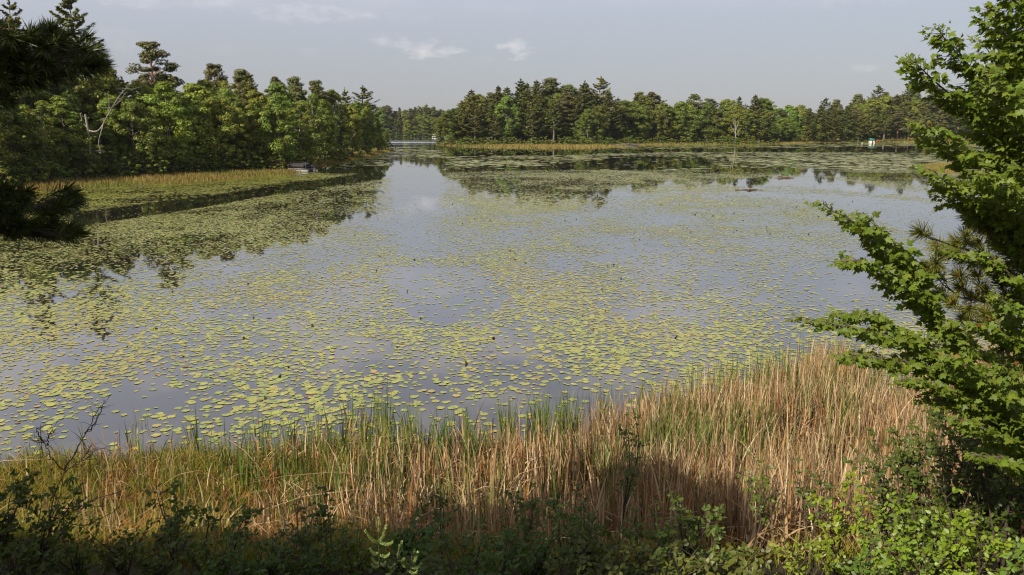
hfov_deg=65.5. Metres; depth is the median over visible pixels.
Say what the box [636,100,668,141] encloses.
broadleaf tree
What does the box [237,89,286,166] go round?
broadleaf tree
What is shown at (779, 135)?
broadleaf tree
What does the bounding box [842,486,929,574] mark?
leafy shrub
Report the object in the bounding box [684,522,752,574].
leafy shrub
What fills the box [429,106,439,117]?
red pine
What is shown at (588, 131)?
broadleaf tree
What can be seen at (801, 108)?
broadleaf tree
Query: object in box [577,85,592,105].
red pine
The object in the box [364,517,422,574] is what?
conifer sapling
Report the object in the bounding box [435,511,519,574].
leafy shrub
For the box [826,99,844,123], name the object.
red pine
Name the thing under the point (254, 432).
cattail clump
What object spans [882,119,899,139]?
broadleaf tree
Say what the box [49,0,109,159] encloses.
white pine
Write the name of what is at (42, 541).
leafy shrub
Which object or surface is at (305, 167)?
pontoon boat
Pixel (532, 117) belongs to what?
white pine
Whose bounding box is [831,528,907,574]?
leafy shrub
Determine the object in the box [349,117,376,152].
broadleaf tree
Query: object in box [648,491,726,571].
leafy shrub
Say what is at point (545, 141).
shore bush
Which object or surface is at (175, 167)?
shore bush
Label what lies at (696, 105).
red pine
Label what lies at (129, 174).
shore bush
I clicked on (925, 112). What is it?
white pine
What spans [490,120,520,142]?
broadleaf tree
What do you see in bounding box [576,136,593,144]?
shore bush
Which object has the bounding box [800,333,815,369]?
cattail clump
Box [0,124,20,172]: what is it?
broadleaf tree
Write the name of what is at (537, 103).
white pine
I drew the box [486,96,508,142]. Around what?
white pine
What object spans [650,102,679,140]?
broadleaf tree
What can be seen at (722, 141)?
shore bush
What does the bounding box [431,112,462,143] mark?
broadleaf tree
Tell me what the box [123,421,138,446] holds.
cattail clump
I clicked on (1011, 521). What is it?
leafy shrub
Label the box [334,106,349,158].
spruce tree
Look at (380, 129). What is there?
broadleaf tree
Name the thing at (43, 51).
white pine
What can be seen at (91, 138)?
birch tree
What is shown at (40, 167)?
shore bush
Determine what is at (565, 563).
leafy shrub
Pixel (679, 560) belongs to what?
leafy shrub
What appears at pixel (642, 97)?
broadleaf tree
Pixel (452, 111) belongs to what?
broadleaf tree
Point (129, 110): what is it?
broadleaf tree
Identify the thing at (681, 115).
broadleaf tree
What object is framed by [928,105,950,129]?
broadleaf tree
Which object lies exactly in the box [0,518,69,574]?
leafy shrub
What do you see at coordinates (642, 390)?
cattail clump
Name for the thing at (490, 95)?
red pine
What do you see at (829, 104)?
white pine
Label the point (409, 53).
sky
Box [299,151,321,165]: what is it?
shore bush
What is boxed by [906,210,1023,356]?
red pine
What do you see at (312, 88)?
red pine
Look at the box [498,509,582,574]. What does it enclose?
leafy shrub
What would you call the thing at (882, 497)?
leafy shrub
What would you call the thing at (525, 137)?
broadleaf tree
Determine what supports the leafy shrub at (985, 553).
on the ground
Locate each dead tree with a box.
[79,88,135,177]
[731,119,739,137]
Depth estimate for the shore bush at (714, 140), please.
376.05 m
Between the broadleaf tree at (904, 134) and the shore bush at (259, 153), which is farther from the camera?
the broadleaf tree at (904, 134)
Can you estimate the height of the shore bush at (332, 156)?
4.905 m
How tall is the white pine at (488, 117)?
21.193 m
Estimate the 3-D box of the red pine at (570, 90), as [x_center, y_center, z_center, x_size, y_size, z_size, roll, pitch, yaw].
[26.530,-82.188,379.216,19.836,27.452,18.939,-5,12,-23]
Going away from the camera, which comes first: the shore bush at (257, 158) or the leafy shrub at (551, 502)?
the leafy shrub at (551, 502)
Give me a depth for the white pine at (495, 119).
352.30 m
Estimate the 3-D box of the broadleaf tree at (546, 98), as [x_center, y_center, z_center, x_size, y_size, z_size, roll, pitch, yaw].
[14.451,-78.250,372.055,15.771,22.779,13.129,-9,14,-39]
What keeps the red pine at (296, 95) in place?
on the ground
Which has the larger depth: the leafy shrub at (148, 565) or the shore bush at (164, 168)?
the shore bush at (164, 168)
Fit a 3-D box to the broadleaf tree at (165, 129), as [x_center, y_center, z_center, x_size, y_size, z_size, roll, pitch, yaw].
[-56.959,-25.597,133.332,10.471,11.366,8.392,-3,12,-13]
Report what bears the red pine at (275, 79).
on the ground
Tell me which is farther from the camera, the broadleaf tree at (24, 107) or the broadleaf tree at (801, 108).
the broadleaf tree at (801, 108)
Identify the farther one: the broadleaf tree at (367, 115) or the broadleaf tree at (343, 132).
the broadleaf tree at (367, 115)
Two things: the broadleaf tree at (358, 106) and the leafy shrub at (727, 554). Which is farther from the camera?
the broadleaf tree at (358, 106)
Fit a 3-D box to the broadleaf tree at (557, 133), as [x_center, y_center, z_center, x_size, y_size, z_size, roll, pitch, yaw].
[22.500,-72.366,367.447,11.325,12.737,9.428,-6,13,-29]
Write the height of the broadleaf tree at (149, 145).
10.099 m
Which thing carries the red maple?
on the ground
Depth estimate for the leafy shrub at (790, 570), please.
8.35 m
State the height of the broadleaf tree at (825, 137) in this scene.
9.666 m
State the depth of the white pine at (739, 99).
418.35 m
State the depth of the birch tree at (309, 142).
140.99 m
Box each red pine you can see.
[124,41,184,98]
[138,80,153,92]
[203,63,239,100]
[226,69,257,122]
[264,76,286,119]
[286,76,308,121]
[289,85,316,160]
[305,80,332,157]
[382,105,394,118]
[406,108,414,121]
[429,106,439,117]
[485,92,494,142]
[512,98,526,119]
[531,77,566,116]
[551,93,579,138]
[552,85,580,116]
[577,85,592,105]
[632,92,646,101]
[645,92,661,109]
[686,94,703,115]
[697,98,714,136]
[804,108,815,124]
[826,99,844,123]
[845,94,864,115]
[849,107,859,122]
[889,109,908,140]
[898,111,918,140]
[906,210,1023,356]
[918,100,936,123]
[931,109,949,135]
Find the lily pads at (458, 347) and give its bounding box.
[0,141,1023,458]
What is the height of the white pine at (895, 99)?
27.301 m
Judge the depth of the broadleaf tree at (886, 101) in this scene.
484.31 m
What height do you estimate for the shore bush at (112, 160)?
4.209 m
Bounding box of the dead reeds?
[0,335,1023,569]
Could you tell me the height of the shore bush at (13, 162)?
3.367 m
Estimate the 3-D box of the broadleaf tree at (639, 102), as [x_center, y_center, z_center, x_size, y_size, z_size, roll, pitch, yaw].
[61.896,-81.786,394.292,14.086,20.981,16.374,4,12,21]
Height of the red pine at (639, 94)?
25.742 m
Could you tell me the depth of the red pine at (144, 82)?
136.12 m
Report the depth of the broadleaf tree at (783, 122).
410.57 m
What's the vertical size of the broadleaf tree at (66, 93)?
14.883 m
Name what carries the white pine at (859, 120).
on the ground
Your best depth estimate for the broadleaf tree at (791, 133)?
414.51 m
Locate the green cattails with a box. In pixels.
[4,329,1022,541]
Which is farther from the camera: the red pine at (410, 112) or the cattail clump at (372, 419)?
the red pine at (410, 112)
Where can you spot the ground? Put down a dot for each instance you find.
(780, 570)
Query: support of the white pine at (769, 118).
on the ground
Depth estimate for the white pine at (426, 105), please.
769.88 m
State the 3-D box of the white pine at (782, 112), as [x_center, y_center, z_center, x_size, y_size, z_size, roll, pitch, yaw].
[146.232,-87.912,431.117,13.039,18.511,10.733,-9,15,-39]
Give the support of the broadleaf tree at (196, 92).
on the ground
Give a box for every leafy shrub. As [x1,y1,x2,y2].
[0,467,40,570]
[0,474,91,569]
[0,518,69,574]
[19,517,100,574]
[72,522,151,574]
[114,506,200,574]
[140,478,197,561]
[173,526,245,574]
[186,495,264,566]
[211,541,284,574]
[233,522,321,574]
[275,498,331,574]
[284,530,356,574]
[307,484,337,555]
[328,520,399,574]
[365,508,444,574]
[377,528,455,574]
[417,530,503,574]
[422,484,460,566]
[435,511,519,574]
[459,527,527,574]
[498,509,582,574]
[504,483,549,558]
[511,530,592,574]
[542,482,594,567]
[553,497,619,574]
[583,532,641,574]
[589,508,693,574]
[606,399,649,536]
[634,538,718,574]
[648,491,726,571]
[668,537,778,574]
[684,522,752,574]
[736,441,780,554]
[767,537,823,574]
[786,536,838,574]
[788,454,835,557]
[806,470,861,574]
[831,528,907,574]
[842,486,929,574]
[843,417,941,555]
[876,522,956,574]
[883,488,985,574]
[885,411,983,562]
[921,404,1011,570]
[925,487,1023,574]
[926,348,1005,561]
[958,426,1023,568]
[995,535,1023,574]
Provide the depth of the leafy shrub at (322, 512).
9.91 m
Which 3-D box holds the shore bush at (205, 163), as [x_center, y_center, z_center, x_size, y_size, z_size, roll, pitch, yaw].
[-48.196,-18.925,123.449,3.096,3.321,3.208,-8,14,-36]
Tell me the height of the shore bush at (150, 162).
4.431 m
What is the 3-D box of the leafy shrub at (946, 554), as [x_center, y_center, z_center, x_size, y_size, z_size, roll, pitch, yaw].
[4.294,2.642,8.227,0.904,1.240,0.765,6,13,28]
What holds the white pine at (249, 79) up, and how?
on the ground
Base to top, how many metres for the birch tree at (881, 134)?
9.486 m
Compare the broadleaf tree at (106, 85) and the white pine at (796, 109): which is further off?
the white pine at (796, 109)
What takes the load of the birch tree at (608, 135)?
on the ground
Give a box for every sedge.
[0,372,1023,574]
[5,138,1002,190]
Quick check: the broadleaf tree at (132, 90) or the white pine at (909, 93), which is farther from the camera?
the white pine at (909, 93)
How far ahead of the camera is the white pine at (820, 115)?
439.34 m
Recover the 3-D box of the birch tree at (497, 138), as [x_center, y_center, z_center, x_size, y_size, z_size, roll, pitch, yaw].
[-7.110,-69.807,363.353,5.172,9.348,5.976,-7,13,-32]
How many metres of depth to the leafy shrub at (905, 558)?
7.59 m
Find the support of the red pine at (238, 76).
on the ground
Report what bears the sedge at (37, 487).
on the ground
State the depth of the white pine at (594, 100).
369.39 m
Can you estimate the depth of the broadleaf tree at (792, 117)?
430.55 m
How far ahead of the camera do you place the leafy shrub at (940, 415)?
9.67 m
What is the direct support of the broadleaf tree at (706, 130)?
on the ground
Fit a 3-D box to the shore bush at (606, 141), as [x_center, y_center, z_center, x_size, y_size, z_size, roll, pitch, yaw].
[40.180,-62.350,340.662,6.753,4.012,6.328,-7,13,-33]
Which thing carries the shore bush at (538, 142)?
on the ground
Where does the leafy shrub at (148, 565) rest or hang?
on the ground
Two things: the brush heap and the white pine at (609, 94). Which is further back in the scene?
the white pine at (609, 94)
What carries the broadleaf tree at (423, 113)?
on the ground
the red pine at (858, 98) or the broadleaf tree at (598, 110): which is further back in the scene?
the red pine at (858, 98)
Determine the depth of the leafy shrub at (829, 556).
8.59 m
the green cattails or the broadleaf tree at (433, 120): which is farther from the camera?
the broadleaf tree at (433, 120)
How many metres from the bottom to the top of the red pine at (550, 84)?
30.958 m
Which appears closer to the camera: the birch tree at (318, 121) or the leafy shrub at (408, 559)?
the leafy shrub at (408, 559)
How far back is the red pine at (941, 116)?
453.37 m
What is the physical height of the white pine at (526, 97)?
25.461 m
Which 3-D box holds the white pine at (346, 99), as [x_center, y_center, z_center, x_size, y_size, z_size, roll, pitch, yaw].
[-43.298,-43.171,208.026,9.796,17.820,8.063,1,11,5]
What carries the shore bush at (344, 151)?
on the ground
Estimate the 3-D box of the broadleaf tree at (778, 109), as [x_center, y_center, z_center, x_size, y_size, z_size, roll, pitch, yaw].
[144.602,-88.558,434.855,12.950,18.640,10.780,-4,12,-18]
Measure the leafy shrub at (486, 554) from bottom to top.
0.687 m
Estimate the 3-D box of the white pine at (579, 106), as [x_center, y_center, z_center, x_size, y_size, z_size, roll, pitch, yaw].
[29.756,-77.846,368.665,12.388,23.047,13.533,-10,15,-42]
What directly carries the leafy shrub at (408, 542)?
on the ground
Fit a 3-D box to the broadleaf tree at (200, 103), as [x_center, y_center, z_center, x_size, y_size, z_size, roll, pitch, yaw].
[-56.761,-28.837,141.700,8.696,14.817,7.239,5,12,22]
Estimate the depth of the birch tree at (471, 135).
358.85 m
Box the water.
[0,131,1023,468]
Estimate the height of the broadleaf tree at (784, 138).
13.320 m
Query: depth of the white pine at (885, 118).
444.37 m
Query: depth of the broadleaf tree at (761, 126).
407.44 m
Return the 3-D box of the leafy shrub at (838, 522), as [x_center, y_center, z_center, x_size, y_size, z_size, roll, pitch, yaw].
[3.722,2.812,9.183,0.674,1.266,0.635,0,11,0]
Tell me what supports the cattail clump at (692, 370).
on the ground
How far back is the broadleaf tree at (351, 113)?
191.89 m
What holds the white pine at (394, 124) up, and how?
on the ground
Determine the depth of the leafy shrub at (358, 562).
9.43 m
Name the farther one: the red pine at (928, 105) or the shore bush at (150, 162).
the red pine at (928, 105)
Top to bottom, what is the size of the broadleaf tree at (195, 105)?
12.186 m
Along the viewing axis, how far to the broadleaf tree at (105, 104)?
115.18 m
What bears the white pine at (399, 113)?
on the ground
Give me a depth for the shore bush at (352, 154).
191.37 m
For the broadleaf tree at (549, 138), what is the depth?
366.79 m
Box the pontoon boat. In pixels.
[288,161,315,171]
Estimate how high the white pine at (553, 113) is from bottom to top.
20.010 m
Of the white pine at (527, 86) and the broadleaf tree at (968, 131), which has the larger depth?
the broadleaf tree at (968, 131)
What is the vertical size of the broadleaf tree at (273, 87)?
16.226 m
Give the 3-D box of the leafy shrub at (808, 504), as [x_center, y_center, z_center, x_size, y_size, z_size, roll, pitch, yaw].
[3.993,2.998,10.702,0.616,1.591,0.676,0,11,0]
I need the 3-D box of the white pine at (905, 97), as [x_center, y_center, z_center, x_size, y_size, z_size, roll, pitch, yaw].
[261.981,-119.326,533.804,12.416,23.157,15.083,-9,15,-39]
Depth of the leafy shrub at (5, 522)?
9.09 m
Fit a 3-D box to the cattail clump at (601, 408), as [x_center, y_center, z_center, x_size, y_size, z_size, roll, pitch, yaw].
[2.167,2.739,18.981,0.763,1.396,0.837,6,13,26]
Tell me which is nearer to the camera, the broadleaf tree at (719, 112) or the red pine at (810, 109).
the broadleaf tree at (719, 112)
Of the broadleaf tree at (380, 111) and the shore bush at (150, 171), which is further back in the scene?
the broadleaf tree at (380, 111)
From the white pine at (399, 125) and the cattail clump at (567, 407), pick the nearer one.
the cattail clump at (567, 407)
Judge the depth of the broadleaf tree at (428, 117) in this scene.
750.64 m
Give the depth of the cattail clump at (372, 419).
19.21 m
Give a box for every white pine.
[0,0,40,172]
[0,14,116,247]
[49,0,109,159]
[119,76,132,97]
[239,72,258,121]
[309,82,325,157]
[337,87,361,153]
[348,85,382,151]
[382,114,390,131]
[392,119,399,131]
[394,107,403,132]
[396,118,403,135]
[412,106,423,133]
[412,115,419,133]
[415,113,421,133]
[421,103,437,116]
[453,100,470,143]
[463,89,486,137]
[464,105,489,139]
[475,98,496,142]
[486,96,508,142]
[488,85,511,138]
[489,114,504,140]
[501,86,513,100]
[511,79,530,140]
[518,89,531,140]
[520,102,543,142]
[523,83,532,139]
[524,80,546,141]
[527,93,546,129]
[528,94,551,139]
[537,99,567,142]
[562,97,583,138]
[568,94,584,134]
[577,80,593,142]
[585,94,601,140]
[591,76,614,142]
[599,96,626,142]
[600,99,614,121]
[602,91,617,142]
[611,102,632,142]
[712,100,720,108]
[737,96,742,137]
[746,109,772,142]
[747,94,761,134]
[761,114,775,142]
[779,109,789,139]
[792,107,803,140]
[799,109,813,140]
[812,105,829,140]
[815,98,835,140]
[824,108,841,140]
[834,106,859,140]
[850,108,870,141]
[863,104,886,140]
[867,85,884,111]
[871,108,895,137]
[886,94,906,132]
[900,93,909,103]
[901,86,917,100]
[917,107,937,128]
[945,115,968,134]
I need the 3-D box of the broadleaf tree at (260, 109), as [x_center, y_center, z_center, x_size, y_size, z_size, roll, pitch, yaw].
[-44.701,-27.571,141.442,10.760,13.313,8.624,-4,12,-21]
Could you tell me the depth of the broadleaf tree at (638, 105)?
385.42 m
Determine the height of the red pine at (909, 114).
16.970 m
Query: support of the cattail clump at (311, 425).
on the ground
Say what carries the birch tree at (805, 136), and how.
on the ground
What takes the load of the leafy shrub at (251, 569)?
on the ground
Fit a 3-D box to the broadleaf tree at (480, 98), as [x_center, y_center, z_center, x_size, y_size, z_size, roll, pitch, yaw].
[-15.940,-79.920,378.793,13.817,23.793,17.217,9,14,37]
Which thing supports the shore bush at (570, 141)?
on the ground
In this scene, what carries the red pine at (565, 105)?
on the ground
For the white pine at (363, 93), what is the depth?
227.90 m
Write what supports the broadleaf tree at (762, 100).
on the ground
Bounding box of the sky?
[0,0,1022,127]
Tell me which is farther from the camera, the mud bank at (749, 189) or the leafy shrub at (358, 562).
the mud bank at (749, 189)
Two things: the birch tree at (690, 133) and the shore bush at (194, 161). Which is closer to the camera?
the shore bush at (194, 161)
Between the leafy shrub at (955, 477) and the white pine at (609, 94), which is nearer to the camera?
the leafy shrub at (955, 477)
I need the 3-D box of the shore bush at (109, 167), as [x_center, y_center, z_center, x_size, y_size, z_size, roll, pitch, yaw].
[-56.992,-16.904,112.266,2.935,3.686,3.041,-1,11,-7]
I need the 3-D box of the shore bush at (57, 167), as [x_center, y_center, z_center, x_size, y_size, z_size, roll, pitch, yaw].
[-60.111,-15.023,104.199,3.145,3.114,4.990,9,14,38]
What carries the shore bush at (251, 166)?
on the ground
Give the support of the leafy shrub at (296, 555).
on the ground
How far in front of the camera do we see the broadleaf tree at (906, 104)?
486.59 m
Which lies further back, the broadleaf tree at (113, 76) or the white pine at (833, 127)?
the white pine at (833, 127)
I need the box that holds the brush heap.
[616,143,639,145]
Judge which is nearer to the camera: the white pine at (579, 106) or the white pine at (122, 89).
the white pine at (122, 89)
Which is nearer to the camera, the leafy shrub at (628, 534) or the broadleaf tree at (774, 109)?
the leafy shrub at (628, 534)
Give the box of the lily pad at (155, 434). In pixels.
[151,433,160,436]
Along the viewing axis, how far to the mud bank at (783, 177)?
115.87 m
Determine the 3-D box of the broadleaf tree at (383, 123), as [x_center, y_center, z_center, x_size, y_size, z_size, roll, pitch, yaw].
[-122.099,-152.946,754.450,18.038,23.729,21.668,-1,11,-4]
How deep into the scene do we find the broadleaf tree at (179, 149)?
121.43 m
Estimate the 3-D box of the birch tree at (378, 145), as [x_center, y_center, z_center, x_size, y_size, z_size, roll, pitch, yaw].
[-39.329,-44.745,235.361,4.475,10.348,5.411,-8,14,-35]
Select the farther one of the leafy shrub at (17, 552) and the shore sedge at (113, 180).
the shore sedge at (113, 180)
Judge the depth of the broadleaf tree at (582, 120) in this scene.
351.07 m
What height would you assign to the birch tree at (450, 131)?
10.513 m
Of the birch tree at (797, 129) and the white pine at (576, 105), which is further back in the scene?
the birch tree at (797, 129)
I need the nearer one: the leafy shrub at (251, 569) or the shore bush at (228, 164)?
the leafy shrub at (251, 569)
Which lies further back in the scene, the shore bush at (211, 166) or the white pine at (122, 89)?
the white pine at (122, 89)
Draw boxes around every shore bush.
[0,160,13,184]
[0,165,18,183]
[5,161,33,180]
[6,162,41,182]
[9,168,31,183]
[18,163,49,182]
[29,161,70,179]
[53,166,70,179]
[63,168,88,180]
[66,148,98,177]
[83,157,104,178]
[98,154,116,176]
[100,151,133,176]
[105,163,135,178]
[114,156,138,176]
[117,150,164,175]
[139,156,161,174]
[142,157,174,173]
[166,160,179,172]
[169,161,182,173]
[179,151,201,172]
[180,160,193,173]
[187,160,208,173]
[192,155,210,172]
[204,155,217,170]
[208,155,222,171]
[216,148,250,170]
[219,157,233,170]
[227,148,263,169]
[242,151,265,169]
[250,152,275,170]
[269,156,290,169]
[287,153,304,162]
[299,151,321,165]
[321,143,351,160]
[322,142,344,160]
[347,145,358,156]
[348,144,368,155]
[456,137,472,144]
[460,136,480,144]
[486,137,497,143]
[508,137,519,143]
[530,137,541,143]
[538,136,552,143]
[561,137,573,144]
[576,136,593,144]
[599,137,613,144]
[624,136,643,143]
[650,136,662,143]
[657,135,668,142]
[709,137,718,142]
[720,136,728,143]
[728,138,738,143]
[742,135,755,142]
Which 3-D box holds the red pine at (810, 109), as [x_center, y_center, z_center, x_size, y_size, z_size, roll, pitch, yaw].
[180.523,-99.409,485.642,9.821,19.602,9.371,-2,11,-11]
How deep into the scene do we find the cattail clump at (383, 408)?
18.58 m
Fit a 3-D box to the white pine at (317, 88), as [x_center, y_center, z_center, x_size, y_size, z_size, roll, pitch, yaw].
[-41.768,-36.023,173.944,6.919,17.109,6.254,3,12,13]
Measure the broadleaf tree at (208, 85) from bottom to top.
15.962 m
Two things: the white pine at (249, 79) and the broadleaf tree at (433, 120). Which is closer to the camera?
the white pine at (249, 79)
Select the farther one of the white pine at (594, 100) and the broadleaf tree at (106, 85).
the white pine at (594, 100)
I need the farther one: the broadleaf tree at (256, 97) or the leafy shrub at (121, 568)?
the broadleaf tree at (256, 97)
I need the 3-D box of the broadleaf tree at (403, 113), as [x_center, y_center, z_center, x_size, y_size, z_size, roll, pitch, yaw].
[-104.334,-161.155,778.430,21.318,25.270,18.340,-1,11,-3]
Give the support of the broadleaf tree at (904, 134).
on the ground
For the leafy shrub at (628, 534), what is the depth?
9.17 m
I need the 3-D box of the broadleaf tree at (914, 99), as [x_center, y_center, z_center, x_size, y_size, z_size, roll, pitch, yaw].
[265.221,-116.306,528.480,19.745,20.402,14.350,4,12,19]
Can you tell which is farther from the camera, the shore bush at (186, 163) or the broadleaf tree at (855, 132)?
the broadleaf tree at (855, 132)
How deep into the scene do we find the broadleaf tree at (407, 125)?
752.98 m
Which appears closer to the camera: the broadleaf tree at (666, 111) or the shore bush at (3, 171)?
the shore bush at (3, 171)
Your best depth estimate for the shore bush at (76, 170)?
106.06 m
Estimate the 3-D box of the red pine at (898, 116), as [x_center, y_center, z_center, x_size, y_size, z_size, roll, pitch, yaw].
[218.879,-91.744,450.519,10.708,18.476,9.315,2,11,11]
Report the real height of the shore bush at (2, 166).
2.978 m
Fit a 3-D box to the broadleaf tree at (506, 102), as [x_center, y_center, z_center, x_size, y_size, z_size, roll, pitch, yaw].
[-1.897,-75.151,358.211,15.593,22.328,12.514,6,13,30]
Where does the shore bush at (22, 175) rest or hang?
on the ground
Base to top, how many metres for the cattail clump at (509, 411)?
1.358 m
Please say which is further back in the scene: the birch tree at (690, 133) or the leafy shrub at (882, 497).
the birch tree at (690, 133)
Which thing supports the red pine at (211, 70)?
on the ground
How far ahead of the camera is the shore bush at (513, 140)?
346.50 m
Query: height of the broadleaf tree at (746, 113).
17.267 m
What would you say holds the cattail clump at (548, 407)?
on the ground
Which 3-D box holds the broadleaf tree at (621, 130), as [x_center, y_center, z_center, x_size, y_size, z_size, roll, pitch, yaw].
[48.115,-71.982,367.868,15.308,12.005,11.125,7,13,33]
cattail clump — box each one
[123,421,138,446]
[130,404,148,424]
[182,410,195,445]
[244,409,265,449]
[303,410,322,441]
[338,383,365,428]
[359,388,378,425]
[370,380,395,434]
[402,396,427,432]
[477,393,522,440]
[534,383,558,434]
[556,387,577,435]
[594,379,614,423]
[634,368,661,403]
[684,354,707,404]
[712,348,738,399]
[747,340,771,384]
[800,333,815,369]
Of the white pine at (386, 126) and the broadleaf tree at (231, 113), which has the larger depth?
the white pine at (386, 126)
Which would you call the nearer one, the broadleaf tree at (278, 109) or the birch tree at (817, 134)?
the broadleaf tree at (278, 109)
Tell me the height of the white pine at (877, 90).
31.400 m
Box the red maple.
[785,0,1023,483]
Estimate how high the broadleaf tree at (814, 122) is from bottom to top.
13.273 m
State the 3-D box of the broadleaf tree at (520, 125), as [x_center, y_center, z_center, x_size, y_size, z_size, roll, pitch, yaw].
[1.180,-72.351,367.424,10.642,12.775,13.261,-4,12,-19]
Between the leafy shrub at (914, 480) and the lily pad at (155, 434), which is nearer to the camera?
the leafy shrub at (914, 480)
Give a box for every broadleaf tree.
[0,104,39,175]
[0,110,13,122]
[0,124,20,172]
[1,86,62,176]
[30,80,87,147]
[30,95,94,176]
[43,77,104,165]
[73,74,130,170]
[83,68,125,109]
[88,97,130,168]
[90,86,139,159]
[103,99,160,165]
[123,82,159,164]
[130,108,173,166]
[140,81,197,167]
[145,81,183,159]
[147,102,194,158]
[163,100,215,166]
[171,83,238,167]
[182,83,204,105]
[195,97,250,168]
[197,79,218,112]
[201,94,234,164]
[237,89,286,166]
[244,97,287,161]
[251,93,296,166]
[265,81,298,161]
[310,99,340,161]
[317,89,350,141]
[327,116,350,155]
[340,105,364,157]
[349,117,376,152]
[351,102,369,139]
[354,106,378,148]
[368,122,386,143]
[373,107,384,114]
[377,113,391,134]
[383,131,390,148]
[384,117,397,134]
[397,110,408,128]
[401,117,413,135]
[401,120,412,135]
[412,106,433,133]
[413,114,431,133]
[419,115,433,132]
[425,117,436,135]
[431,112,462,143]
[442,108,464,138]
[464,94,488,123]
[489,95,522,140]
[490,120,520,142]
[509,117,527,140]
[516,119,530,140]
[527,95,551,142]
[537,93,580,142]
[543,128,555,139]
[550,121,567,142]
[556,122,577,142]
[572,108,603,143]
[577,96,598,118]
[582,116,600,139]
[587,105,610,142]
[610,118,631,142]
[611,100,646,142]
[620,102,643,133]
[625,101,643,132]
[628,107,653,139]
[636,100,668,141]
[639,95,651,119]
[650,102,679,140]
[668,101,695,141]
[692,103,723,140]
[699,120,712,140]
[706,109,728,139]
[716,99,741,113]
[718,105,748,141]
[727,108,766,141]
[727,109,735,133]
[739,107,753,134]
[753,114,766,140]
[753,122,774,141]
[755,97,776,140]
[761,98,781,123]
[763,122,786,141]
[765,110,777,140]
[773,108,784,138]
[773,118,793,141]
[776,117,792,141]
[784,105,798,117]
[786,110,805,140]
[786,129,797,140]
[795,105,809,131]
[805,118,815,139]
[815,125,832,141]
[848,122,866,140]
[849,102,880,132]
[860,98,888,137]
[865,130,877,139]
[877,95,903,130]
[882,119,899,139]
[900,100,918,137]
[900,120,913,139]
[903,97,921,114]
[908,100,924,135]
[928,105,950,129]
[958,123,972,135]
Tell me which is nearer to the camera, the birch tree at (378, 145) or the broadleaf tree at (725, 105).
the birch tree at (378, 145)
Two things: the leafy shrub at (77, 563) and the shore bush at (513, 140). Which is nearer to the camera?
the leafy shrub at (77, 563)
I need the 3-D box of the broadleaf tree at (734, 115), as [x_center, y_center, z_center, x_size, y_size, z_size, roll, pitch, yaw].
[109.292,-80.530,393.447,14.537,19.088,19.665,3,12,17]
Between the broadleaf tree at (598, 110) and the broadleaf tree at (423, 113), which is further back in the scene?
the broadleaf tree at (423, 113)
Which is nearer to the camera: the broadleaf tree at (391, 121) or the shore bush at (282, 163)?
the shore bush at (282, 163)
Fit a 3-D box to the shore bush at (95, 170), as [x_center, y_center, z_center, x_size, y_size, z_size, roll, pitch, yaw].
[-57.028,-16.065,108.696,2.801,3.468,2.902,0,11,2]
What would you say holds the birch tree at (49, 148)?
on the ground
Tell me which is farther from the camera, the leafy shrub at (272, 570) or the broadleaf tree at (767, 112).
the broadleaf tree at (767, 112)
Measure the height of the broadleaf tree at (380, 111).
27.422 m
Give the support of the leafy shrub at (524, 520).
on the ground
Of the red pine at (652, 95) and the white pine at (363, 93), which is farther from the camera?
the red pine at (652, 95)
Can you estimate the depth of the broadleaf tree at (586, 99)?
370.32 m
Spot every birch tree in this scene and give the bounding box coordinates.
[23,100,68,173]
[67,116,105,175]
[210,87,249,161]
[215,80,240,134]
[231,89,248,147]
[285,100,320,162]
[294,93,329,161]
[373,118,387,150]
[443,121,456,142]
[466,125,477,141]
[477,118,491,140]
[492,125,502,141]
[600,119,612,142]
[680,105,699,141]
[691,119,703,140]
[789,122,802,141]
[800,126,811,141]
[811,124,823,140]
[877,126,887,139]
[948,120,963,134]
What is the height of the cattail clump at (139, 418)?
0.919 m
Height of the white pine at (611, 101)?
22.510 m
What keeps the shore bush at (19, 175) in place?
on the ground
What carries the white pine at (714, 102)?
on the ground
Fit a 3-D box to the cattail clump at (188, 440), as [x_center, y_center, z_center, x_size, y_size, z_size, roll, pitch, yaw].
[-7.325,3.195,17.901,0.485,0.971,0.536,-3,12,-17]
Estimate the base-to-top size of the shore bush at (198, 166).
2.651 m
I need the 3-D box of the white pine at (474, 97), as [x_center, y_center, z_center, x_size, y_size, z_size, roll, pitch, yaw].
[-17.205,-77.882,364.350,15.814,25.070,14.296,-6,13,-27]
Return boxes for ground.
[0,110,1023,574]
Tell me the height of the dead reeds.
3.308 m
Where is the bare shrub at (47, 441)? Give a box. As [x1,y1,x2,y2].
[24,397,128,565]
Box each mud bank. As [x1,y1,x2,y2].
[735,188,761,190]
[773,176,793,177]
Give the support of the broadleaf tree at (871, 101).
on the ground
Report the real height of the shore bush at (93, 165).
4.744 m
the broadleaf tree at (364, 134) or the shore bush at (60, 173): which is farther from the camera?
the broadleaf tree at (364, 134)
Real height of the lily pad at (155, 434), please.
0.011 m
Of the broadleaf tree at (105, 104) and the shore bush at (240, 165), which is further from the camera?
the shore bush at (240, 165)
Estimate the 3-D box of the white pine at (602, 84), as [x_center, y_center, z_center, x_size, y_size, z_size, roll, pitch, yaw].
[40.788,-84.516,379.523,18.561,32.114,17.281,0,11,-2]
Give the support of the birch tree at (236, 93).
on the ground
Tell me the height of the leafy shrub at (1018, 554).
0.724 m
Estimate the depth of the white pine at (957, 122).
454.66 m
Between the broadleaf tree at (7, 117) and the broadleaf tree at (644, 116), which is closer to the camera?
the broadleaf tree at (7, 117)
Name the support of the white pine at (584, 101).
on the ground

